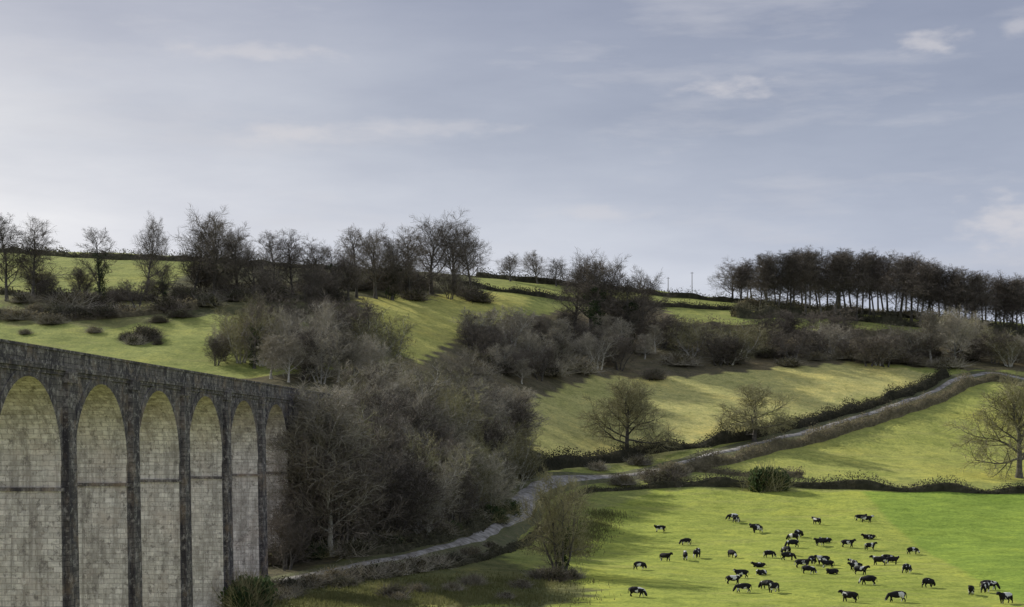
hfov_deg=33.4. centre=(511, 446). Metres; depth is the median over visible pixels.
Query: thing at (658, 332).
tree
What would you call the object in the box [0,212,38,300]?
tree
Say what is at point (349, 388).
tree
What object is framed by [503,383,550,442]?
tree
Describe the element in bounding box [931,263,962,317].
tree
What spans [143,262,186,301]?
tree
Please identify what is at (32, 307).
bush
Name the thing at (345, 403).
tree
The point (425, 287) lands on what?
tree
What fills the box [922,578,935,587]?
cow
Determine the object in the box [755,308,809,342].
tree
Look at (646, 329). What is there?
tree
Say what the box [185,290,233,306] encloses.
bush
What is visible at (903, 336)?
tree
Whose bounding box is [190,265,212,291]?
tree
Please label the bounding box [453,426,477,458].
tree
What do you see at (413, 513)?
tree
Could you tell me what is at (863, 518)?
cow
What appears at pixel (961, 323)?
tree
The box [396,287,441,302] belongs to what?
bush
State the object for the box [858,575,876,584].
cow
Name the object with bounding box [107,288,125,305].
tree
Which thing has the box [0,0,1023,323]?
sky
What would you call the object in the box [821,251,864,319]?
tree
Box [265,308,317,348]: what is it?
tree
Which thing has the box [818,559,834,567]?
cow
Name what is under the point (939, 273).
tree
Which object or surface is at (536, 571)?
bush
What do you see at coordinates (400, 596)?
bush
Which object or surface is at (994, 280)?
tree
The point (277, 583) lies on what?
bush
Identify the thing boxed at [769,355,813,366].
bush
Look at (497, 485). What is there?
tree
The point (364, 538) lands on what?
bush
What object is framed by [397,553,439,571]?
bush
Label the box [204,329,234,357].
tree
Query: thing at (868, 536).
cow
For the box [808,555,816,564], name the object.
cow
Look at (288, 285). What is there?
bush
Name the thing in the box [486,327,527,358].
tree
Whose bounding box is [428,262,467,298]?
tree
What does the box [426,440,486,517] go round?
tree
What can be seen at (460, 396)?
tree
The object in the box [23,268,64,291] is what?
tree
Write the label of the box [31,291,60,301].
bush
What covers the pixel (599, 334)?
tree
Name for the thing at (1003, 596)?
cow
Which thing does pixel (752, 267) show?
tree
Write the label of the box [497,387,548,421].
tree
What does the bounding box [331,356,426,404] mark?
tree
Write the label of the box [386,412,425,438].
tree
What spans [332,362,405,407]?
tree
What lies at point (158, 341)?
bush
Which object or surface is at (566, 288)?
tree
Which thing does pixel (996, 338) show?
tree
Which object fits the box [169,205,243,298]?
tree
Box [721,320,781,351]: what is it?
tree
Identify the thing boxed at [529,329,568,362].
tree
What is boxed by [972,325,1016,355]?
tree
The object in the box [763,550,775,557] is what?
cow
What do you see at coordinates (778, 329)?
tree
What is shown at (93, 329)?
bush
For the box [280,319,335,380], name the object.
tree
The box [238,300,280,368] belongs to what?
tree
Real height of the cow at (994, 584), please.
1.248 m
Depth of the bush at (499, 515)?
275.36 m
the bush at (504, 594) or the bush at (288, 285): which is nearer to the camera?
the bush at (504, 594)
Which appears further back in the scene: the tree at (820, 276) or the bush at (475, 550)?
the tree at (820, 276)
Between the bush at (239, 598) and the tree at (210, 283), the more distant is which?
the tree at (210, 283)
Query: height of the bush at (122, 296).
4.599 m
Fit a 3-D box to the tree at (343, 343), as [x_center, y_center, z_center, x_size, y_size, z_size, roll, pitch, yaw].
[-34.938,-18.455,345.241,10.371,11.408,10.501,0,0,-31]
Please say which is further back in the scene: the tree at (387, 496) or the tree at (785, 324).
the tree at (785, 324)
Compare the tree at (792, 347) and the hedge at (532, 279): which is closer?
the tree at (792, 347)
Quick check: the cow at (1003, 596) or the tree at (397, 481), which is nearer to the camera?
the cow at (1003, 596)
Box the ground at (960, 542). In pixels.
[0,250,1023,606]
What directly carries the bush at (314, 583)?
on the ground at (960, 542)
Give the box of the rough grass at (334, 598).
[269,506,638,606]
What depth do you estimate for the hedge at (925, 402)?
417.66 m
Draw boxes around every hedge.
[0,242,381,271]
[0,284,155,300]
[0,297,199,320]
[319,484,648,587]
[333,496,500,558]
[460,276,871,321]
[475,267,980,320]
[519,362,951,480]
[644,466,1023,493]
[652,369,1022,475]
[656,314,924,337]
[683,462,805,477]
[729,294,1023,337]
[736,293,1023,330]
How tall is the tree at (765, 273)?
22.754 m
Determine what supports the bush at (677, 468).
on the ground at (960, 542)
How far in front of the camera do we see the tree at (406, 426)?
271.69 m
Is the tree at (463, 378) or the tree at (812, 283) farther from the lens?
the tree at (812, 283)
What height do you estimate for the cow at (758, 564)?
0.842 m
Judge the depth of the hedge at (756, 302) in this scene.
624.83 m
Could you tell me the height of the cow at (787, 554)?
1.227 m
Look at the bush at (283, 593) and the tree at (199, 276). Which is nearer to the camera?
the bush at (283, 593)
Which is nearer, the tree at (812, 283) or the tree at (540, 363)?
the tree at (540, 363)
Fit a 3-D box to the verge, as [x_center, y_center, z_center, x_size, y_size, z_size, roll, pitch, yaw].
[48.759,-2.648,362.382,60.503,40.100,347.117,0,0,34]
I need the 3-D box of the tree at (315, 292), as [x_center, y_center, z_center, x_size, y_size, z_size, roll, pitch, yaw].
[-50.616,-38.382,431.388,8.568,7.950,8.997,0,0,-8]
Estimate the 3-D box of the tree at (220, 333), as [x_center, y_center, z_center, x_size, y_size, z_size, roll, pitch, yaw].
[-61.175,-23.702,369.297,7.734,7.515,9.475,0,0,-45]
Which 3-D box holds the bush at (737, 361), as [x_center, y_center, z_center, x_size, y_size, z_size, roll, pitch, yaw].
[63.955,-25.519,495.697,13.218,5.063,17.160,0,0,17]
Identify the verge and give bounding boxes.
[270,371,1023,579]
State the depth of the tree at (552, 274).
604.06 m
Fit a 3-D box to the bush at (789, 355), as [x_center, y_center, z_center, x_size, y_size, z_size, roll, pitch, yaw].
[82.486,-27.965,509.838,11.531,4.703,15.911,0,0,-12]
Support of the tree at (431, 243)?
on the ground at (960, 542)
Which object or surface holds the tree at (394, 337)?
on the ground at (960, 542)
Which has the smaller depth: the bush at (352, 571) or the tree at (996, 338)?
the bush at (352, 571)
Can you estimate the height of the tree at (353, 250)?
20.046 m
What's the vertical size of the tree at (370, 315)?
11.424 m
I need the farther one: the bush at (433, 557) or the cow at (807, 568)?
the cow at (807, 568)
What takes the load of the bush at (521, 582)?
on the ground at (960, 542)
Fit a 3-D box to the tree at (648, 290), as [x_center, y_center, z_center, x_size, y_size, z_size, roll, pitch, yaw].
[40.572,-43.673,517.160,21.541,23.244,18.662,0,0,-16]
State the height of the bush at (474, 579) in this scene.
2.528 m
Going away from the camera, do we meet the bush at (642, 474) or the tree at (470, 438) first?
the tree at (470, 438)
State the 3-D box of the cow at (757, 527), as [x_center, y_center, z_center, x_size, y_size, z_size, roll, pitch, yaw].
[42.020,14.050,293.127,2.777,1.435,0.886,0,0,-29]
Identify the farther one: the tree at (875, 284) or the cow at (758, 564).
the tree at (875, 284)
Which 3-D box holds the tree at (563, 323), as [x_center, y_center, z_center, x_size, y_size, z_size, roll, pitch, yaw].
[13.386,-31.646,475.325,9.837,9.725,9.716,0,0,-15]
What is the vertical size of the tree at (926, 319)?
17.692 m
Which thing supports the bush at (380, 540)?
on the ground at (960, 542)
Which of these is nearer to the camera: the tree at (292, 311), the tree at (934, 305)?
the tree at (292, 311)
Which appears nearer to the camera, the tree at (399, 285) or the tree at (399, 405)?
the tree at (399, 405)
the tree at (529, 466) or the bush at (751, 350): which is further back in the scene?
the bush at (751, 350)
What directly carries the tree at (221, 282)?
on the ground at (960, 542)
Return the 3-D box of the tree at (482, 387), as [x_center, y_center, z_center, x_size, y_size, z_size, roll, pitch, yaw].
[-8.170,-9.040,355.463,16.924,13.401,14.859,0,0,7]
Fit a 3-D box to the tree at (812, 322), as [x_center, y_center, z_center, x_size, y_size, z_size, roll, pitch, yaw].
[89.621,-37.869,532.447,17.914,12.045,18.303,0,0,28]
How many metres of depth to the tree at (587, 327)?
493.11 m
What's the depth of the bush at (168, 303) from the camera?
414.52 m
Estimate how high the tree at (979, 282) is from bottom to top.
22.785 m
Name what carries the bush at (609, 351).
on the ground at (960, 542)
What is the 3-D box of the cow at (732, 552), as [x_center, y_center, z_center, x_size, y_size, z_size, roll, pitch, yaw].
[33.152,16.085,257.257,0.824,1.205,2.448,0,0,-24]
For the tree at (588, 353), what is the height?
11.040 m
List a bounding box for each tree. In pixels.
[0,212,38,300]
[2,215,85,298]
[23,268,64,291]
[23,271,52,291]
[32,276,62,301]
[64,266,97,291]
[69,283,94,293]
[72,226,118,294]
[78,290,101,302]
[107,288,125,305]
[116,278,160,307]
[130,211,174,280]
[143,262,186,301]
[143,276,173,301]
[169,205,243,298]
[174,227,227,292]
[179,258,221,291]
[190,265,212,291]
[200,332,233,365]
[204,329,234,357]
[206,221,260,286]
[206,290,272,355]
[207,270,240,297]
[211,322,241,353]
[213,303,274,362]
[223,241,279,290]
[229,305,288,365]
[237,305,285,350]
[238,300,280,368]
[246,284,321,344]
[249,331,291,378]
[250,264,286,301]
[252,229,299,285]
[259,332,319,381]
[262,305,339,369]
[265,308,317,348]
[266,372,395,540]
[266,428,381,554]
[267,501,320,570]
[269,470,347,551]
[269,472,327,535]
[272,407,386,556]
[273,227,325,294]
[277,385,375,538]
[278,316,341,373]
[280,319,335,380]
[282,234,338,284]
[284,305,303,350]
[285,401,408,553]
[287,392,374,540]
[288,328,353,383]
[290,264,331,299]
[294,298,353,361]
[297,281,324,308]
[299,384,382,455]
[304,510,354,532]
[305,294,402,360]
[306,315,328,340]
[306,381,362,423]
[308,264,345,299]
[308,372,374,409]
[311,288,378,328]
[313,260,355,293]
[317,246,345,280]
[317,385,369,446]
[322,328,358,381]
[323,332,380,378]
[328,319,361,363]
[329,249,370,300]
[330,225,374,297]
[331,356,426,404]
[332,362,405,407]
[333,377,403,415]
[339,315,412,370]
[339,475,401,532]
[342,223,400,298]
[343,386,382,427]
[344,354,414,409]
[346,399,417,460]
[347,307,416,371]
[350,353,459,419]
[351,399,401,427]
[352,309,376,334]
[355,333,395,375]
[357,376,443,447]
[357,409,421,460]
[362,448,440,529]
[364,457,454,540]
[368,228,417,300]
[368,266,405,299]
[368,424,425,463]
[368,426,416,475]
[370,259,406,287]
[371,451,408,524]
[373,376,413,408]
[373,388,452,446]
[382,384,447,442]
[384,413,433,448]
[384,448,441,514]
[386,366,424,403]
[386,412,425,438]
[386,446,473,529]
[389,225,451,289]
[389,482,467,534]
[395,209,475,294]
[395,431,483,518]
[399,393,487,457]
[401,270,419,292]
[404,356,472,399]
[405,371,489,426]
[408,431,477,490]
[409,414,476,464]
[410,375,454,422]
[411,429,428,453]
[411,447,465,477]
[412,268,439,292]
[423,206,491,280]
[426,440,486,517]
[426,464,485,522]
[427,342,506,401]
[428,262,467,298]
[429,376,464,405]
[431,390,493,452]
[440,420,485,463]
[441,373,507,418]
[443,223,487,287]
[444,377,479,425]
[446,442,473,464]
[448,305,502,344]
[450,319,480,348]
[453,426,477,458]
[455,453,503,510]
[456,305,504,345]
[457,407,522,465]
[459,390,518,429]
[460,450,525,507]
[462,326,508,359]
[462,447,499,505]
[466,429,514,473]
[468,324,507,348]
[482,385,540,432]
[483,383,543,453]
[484,342,515,374]
[484,422,523,458]
[485,304,541,344]
[485,463,511,501]
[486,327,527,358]
[486,417,542,478]
[486,436,522,493]
[487,424,514,453]
[494,251,524,281]
[494,338,518,360]
[496,439,521,484]
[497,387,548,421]
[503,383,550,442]
[504,436,550,488]
[508,348,537,376]
[509,464,600,572]
[511,357,536,383]
[515,328,557,366]
[516,344,566,380]
[518,249,547,283]
[524,311,553,338]
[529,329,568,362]
[534,332,579,365]
[539,256,569,286]
[544,326,566,341]
[545,252,604,328]
[548,316,577,341]
[549,248,623,330]
[553,321,588,341]
[556,307,584,331]
[561,259,622,342]
[570,337,598,360]
[572,252,657,338]
[574,318,608,338]
[575,332,600,355]
[576,332,621,369]
[578,371,684,456]
[591,313,616,340]
[596,332,626,362]
[598,316,635,342]
[599,330,648,370]
[605,306,652,348]
[606,276,654,347]
[623,265,679,337]
[636,318,662,341]
[637,332,657,358]
[641,311,688,348]
[643,323,668,351]
[655,315,709,346]
[664,320,714,355]
[677,324,701,347]
[690,317,733,347]
[690,330,748,365]
[696,327,755,364]
[705,258,752,297]
[705,320,769,357]
[705,334,749,364]
[710,380,798,441]
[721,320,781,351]
[723,265,756,300]
[727,267,750,298]
[739,263,755,295]
[740,257,756,298]
[744,313,794,347]
[746,257,776,307]
[748,251,782,300]
[751,250,772,304]
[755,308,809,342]
[758,250,802,308]
[759,322,790,346]
[760,250,812,308]
[765,253,784,301]
[765,325,824,358]
[771,309,826,340]
[775,245,828,315]
[781,247,812,305]
[792,249,809,303]
[795,249,829,308]
[797,246,827,311]
[798,247,840,318]
[798,332,833,356]
[806,305,861,342]
[807,321,859,352]
[808,252,839,306]
[811,251,870,317]
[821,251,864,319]
[821,317,866,347]
[826,249,865,311]
[834,338,861,361]
[836,247,860,310]
[840,329,897,366]
[841,253,884,320]
[849,334,902,365]
[851,249,880,313]
[853,250,894,315]
[853,252,885,314]
[858,335,913,366]
[869,249,903,314]
[869,253,888,311]
[872,325,935,355]
[874,257,889,309]
[877,252,923,317]
[877,256,915,315]
[888,253,931,321]
[889,327,922,352]
[895,333,937,356]
[897,260,927,319]
[898,257,948,322]
[905,307,951,360]
[907,258,946,312]
[911,322,953,348]
[916,263,961,318]
[916,268,945,316]
[920,331,945,357]
[927,303,987,360]
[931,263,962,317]
[934,270,970,316]
[935,308,980,348]
[936,266,988,317]
[941,329,971,351]
[941,370,1023,478]
[952,334,989,360]
[955,311,993,344]
[958,272,998,330]
[963,270,1004,328]
[963,274,988,322]
[972,270,996,320]
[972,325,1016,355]
[973,328,1023,363]
[983,332,1023,366]
[984,272,1014,320]
[986,277,1023,325]
[988,279,1022,324]
[998,272,1023,329]
[1005,336,1023,363]
[1008,274,1023,325]
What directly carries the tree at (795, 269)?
on the ground at (960, 542)
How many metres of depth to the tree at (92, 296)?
423.14 m
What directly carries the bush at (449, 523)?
on the ground at (960, 542)
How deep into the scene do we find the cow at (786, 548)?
260.17 m
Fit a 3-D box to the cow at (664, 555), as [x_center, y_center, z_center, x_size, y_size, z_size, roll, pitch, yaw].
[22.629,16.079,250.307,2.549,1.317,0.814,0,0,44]
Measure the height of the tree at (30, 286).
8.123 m
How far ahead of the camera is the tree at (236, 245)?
439.02 m
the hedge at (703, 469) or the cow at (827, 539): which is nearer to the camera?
the cow at (827, 539)
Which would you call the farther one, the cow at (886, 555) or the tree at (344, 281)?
the tree at (344, 281)
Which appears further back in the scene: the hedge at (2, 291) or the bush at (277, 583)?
the hedge at (2, 291)
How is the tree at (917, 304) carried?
on the ground at (960, 542)
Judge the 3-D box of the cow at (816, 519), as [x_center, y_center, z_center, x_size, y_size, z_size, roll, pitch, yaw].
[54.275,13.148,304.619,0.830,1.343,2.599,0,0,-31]
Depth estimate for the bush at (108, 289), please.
434.59 m
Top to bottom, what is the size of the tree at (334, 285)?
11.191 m
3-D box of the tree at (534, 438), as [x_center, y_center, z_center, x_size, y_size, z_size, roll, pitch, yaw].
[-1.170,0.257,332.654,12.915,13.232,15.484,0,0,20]
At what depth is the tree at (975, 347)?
521.34 m
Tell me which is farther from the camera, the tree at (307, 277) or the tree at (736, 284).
the tree at (736, 284)
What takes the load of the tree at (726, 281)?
on the ground at (960, 542)
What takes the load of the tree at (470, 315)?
on the ground at (960, 542)
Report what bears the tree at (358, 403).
on the ground at (960, 542)
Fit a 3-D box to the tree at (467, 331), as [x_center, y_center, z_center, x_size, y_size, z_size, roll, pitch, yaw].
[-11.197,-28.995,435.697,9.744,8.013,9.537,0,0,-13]
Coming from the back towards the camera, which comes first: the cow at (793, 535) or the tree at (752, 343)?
the tree at (752, 343)
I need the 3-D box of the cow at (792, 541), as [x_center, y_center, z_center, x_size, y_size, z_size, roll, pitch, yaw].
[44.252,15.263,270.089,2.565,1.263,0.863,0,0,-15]
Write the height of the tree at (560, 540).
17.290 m
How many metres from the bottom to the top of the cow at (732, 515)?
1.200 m
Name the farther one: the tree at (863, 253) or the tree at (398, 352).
the tree at (863, 253)
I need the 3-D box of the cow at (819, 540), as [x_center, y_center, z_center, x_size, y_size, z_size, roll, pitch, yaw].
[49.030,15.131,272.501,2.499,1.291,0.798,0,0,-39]
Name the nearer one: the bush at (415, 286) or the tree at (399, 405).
the tree at (399, 405)
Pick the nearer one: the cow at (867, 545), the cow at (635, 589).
the cow at (635, 589)
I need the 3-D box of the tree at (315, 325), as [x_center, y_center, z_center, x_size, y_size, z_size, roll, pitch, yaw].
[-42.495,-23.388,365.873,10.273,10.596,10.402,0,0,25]
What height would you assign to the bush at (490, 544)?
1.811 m
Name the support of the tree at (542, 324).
on the ground at (960, 542)
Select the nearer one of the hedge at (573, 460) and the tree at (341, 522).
the tree at (341, 522)
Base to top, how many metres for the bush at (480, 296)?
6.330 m
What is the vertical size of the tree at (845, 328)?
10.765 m
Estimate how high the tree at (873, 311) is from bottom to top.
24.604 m
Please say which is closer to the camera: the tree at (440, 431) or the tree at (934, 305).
the tree at (440, 431)
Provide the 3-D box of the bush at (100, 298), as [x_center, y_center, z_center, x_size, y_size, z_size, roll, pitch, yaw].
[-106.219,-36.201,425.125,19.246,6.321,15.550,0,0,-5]
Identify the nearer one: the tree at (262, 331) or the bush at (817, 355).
the tree at (262, 331)
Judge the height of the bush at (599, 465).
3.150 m
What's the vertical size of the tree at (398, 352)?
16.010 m
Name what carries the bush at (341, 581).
on the ground at (960, 542)
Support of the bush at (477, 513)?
on the ground at (960, 542)
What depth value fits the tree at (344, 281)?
453.80 m
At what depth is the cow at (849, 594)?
197.72 m
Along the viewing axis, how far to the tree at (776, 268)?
588.76 m
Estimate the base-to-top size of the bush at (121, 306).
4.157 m
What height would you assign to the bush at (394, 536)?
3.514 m
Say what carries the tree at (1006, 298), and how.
on the ground at (960, 542)
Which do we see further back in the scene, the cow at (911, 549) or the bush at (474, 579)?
the cow at (911, 549)
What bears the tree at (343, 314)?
on the ground at (960, 542)
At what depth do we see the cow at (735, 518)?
308.03 m
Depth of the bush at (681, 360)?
484.09 m
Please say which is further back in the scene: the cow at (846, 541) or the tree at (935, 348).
the tree at (935, 348)
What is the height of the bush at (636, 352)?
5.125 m
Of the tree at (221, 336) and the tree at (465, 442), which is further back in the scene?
the tree at (221, 336)
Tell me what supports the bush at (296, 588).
on the ground at (960, 542)
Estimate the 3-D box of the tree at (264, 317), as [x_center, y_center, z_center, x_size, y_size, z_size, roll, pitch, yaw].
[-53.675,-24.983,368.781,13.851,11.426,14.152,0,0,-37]
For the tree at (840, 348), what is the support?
on the ground at (960, 542)
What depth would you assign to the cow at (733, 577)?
219.83 m
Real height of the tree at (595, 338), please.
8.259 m
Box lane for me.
[271,372,1023,581]
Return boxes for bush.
[1,308,35,320]
[2,291,43,303]
[15,328,34,334]
[21,301,48,313]
[26,312,75,324]
[28,288,112,308]
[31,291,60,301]
[34,299,86,315]
[55,305,96,319]
[69,290,123,306]
[80,325,105,333]
[84,300,128,318]
[97,284,130,296]
[105,288,137,300]
[110,301,144,311]
[116,330,133,340]
[117,333,149,345]
[123,322,169,341]
[144,296,197,312]
[144,325,164,337]
[145,314,176,322]
[147,337,164,344]
[159,285,215,301]
[163,307,195,318]
[164,281,208,294]
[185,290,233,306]
[203,280,248,294]
[205,563,303,606]
[213,576,273,606]
[216,286,257,301]
[243,281,299,301]
[252,275,300,293]
[268,544,317,566]
[269,578,288,587]
[271,573,316,589]
[273,581,313,597]
[273,587,303,600]
[283,570,331,588]
[296,534,349,557]
[299,290,346,303]
[302,287,356,301]
[305,540,340,560]
[310,565,370,586]
[324,536,381,561]
[324,574,366,588]
[330,564,384,580]
[332,540,372,554]
[338,531,379,543]
[341,275,381,290]
[350,559,410,579]
[352,526,411,541]
[363,278,383,289]
[368,533,401,544]
[371,530,412,544]
[372,582,413,597]
[378,556,421,574]
[385,592,414,600]
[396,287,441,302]
[397,276,422,291]
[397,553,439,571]
[406,580,434,592]
[416,553,466,569]
[421,517,467,534]
[435,547,471,564]
[438,581,471,590]
[445,520,468,533]
[449,282,493,296]
[455,544,488,557]
[455,571,497,585]
[456,347,506,369]
[457,287,506,303]
[463,506,492,520]
[464,357,504,375]
[471,504,519,524]
[481,540,506,547]
[492,360,519,376]
[493,590,517,600]
[496,497,531,516]
[505,578,542,588]
[519,336,580,355]
[520,564,564,578]
[528,565,578,581]
[535,359,578,383]
[542,351,593,370]
[562,565,592,581]
[565,348,594,360]
[565,355,613,375]
[581,460,616,470]
[593,338,629,355]
[598,470,645,485]
[623,453,658,465]
[628,342,659,353]
[631,467,692,486]
[635,366,671,380]
[635,466,660,479]
[646,350,714,367]
[656,462,693,476]
[691,455,730,465]
[712,355,754,364]
[732,457,794,492]
[738,342,769,354]
[744,467,801,491]
[751,348,782,358]
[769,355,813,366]
[777,346,798,356]
[799,350,833,360]
[823,348,858,359]
[874,348,931,365]
[904,355,936,366]
[926,347,948,357]
[927,356,979,368]
[939,345,989,361]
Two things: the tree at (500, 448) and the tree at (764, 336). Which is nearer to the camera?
the tree at (500, 448)
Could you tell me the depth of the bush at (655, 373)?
463.96 m
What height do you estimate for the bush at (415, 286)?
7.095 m
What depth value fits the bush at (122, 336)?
382.02 m
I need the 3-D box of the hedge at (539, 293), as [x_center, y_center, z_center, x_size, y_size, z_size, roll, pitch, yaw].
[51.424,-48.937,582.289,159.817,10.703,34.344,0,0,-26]
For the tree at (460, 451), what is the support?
on the ground at (960, 542)
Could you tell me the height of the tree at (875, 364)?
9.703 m
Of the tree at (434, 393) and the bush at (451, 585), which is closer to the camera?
the bush at (451, 585)
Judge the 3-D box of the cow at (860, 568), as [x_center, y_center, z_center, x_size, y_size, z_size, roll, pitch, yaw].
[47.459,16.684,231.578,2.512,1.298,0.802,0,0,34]
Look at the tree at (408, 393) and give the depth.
290.91 m
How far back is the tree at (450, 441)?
265.36 m
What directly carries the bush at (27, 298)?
on the ground at (960, 542)
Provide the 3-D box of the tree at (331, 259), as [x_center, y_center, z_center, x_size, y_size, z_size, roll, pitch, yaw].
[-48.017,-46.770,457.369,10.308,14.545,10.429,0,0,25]
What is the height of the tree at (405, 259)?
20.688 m
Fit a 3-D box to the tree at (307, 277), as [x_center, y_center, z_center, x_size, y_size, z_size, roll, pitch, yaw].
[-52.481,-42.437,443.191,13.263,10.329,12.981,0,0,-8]
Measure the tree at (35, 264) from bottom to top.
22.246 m
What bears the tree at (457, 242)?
on the ground at (960, 542)
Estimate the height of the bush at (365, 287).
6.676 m
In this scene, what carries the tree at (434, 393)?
on the ground at (960, 542)
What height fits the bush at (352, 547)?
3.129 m
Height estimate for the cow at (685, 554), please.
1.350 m
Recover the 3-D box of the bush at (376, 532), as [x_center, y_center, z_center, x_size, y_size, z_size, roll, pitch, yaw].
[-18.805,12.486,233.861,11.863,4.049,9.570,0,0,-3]
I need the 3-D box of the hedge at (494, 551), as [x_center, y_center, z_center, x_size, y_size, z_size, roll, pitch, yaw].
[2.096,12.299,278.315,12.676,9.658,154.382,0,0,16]
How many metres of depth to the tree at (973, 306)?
582.07 m
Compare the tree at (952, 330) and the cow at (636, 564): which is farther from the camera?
the tree at (952, 330)
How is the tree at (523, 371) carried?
on the ground at (960, 542)
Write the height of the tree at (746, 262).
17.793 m
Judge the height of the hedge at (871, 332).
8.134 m
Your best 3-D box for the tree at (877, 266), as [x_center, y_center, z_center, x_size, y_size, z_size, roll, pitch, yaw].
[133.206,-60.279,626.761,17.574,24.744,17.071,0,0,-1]
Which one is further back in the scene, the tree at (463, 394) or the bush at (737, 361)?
the bush at (737, 361)
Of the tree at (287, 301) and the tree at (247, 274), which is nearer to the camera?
the tree at (287, 301)
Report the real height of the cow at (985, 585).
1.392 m
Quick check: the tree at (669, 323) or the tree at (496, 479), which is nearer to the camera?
the tree at (496, 479)
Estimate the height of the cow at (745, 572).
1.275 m
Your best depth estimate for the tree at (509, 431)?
332.19 m
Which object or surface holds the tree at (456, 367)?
on the ground at (960, 542)
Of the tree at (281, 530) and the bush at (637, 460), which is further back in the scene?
the bush at (637, 460)
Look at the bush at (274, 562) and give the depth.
222.53 m
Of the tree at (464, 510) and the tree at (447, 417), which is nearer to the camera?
the tree at (464, 510)
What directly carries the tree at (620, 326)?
on the ground at (960, 542)
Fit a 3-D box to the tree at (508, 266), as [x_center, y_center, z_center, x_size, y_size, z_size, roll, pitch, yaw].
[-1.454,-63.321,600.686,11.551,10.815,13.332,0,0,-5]
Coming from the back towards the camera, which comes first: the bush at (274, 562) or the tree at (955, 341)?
the tree at (955, 341)
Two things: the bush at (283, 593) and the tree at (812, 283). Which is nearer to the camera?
the bush at (283, 593)
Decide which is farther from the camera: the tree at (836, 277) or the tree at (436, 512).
the tree at (836, 277)
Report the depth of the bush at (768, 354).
507.51 m
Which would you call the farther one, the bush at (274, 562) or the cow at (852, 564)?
the cow at (852, 564)
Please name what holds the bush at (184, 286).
on the ground at (960, 542)
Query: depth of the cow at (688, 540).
278.59 m
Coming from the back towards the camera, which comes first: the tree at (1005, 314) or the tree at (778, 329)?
the tree at (1005, 314)
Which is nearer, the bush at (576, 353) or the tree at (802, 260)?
the bush at (576, 353)
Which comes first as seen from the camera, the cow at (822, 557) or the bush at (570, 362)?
the cow at (822, 557)
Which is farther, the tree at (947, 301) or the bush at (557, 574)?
the tree at (947, 301)
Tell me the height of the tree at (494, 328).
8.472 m
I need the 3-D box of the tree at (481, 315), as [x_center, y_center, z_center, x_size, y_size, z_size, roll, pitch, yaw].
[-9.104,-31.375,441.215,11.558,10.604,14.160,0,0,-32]
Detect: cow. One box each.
[628,586,646,596]
[633,561,646,568]
[654,525,665,531]
[659,552,672,560]
[679,538,690,544]
[683,551,687,559]
[693,548,700,557]
[725,513,738,519]
[725,574,741,583]
[727,549,736,557]
[733,516,739,522]
[733,569,748,577]
[733,583,751,591]
[750,525,762,532]
[751,561,765,566]
[756,569,766,574]
[758,580,772,588]
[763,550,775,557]
[766,582,779,592]
[780,546,790,552]
[781,552,796,559]
[784,539,798,546]
[786,533,798,539]
[794,529,803,535]
[794,558,812,567]
[801,565,816,573]
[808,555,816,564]
[811,517,820,523]
[813,538,823,545]
[814,555,829,563]
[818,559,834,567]
[819,537,831,542]
[826,568,838,573]
[838,590,858,601]
[840,539,855,546]
[847,562,862,569]
[853,565,869,574]
[854,514,866,520]
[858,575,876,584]
[860,515,873,522]
[861,533,875,538]
[864,542,877,549]
[869,555,887,564]
[881,554,894,556]
[885,591,906,601]
[886,556,899,563]
[902,563,912,572]
[907,547,919,553]
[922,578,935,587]
[968,585,974,594]
[980,580,1000,589]
[980,581,990,592]
[996,592,1012,603]
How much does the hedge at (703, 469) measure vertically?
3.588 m
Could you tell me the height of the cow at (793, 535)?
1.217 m
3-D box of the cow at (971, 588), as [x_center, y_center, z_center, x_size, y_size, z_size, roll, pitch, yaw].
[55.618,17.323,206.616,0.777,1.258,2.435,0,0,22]
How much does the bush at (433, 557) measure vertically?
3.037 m
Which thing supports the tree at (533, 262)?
on the ground at (960, 542)
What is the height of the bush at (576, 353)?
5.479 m
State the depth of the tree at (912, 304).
608.27 m
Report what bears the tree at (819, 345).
on the ground at (960, 542)
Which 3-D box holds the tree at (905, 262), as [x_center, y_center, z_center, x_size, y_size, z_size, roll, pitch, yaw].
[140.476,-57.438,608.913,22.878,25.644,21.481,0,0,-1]
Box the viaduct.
[0,339,331,606]
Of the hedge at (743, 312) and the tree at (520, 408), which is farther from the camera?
the hedge at (743, 312)
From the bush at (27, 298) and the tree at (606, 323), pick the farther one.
the tree at (606, 323)
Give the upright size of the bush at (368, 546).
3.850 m
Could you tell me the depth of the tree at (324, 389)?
272.90 m
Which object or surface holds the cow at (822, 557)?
on the ground at (960, 542)
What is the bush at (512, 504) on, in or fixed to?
on the ground at (960, 542)
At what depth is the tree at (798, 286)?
589.07 m
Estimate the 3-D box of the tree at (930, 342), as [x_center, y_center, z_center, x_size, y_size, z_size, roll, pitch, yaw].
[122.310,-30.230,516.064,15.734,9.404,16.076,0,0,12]
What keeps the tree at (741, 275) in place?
on the ground at (960, 542)
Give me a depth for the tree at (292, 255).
449.26 m
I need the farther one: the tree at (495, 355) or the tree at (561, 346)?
the tree at (561, 346)
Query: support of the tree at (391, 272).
on the ground at (960, 542)
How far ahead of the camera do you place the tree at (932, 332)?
533.40 m
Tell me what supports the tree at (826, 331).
on the ground at (960, 542)
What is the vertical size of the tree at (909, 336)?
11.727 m
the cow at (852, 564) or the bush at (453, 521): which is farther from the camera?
the bush at (453, 521)
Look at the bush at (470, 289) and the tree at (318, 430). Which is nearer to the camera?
the tree at (318, 430)
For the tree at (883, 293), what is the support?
on the ground at (960, 542)
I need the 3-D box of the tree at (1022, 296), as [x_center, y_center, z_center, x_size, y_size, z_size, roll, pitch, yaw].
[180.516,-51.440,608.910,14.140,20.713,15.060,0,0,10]
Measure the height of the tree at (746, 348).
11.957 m

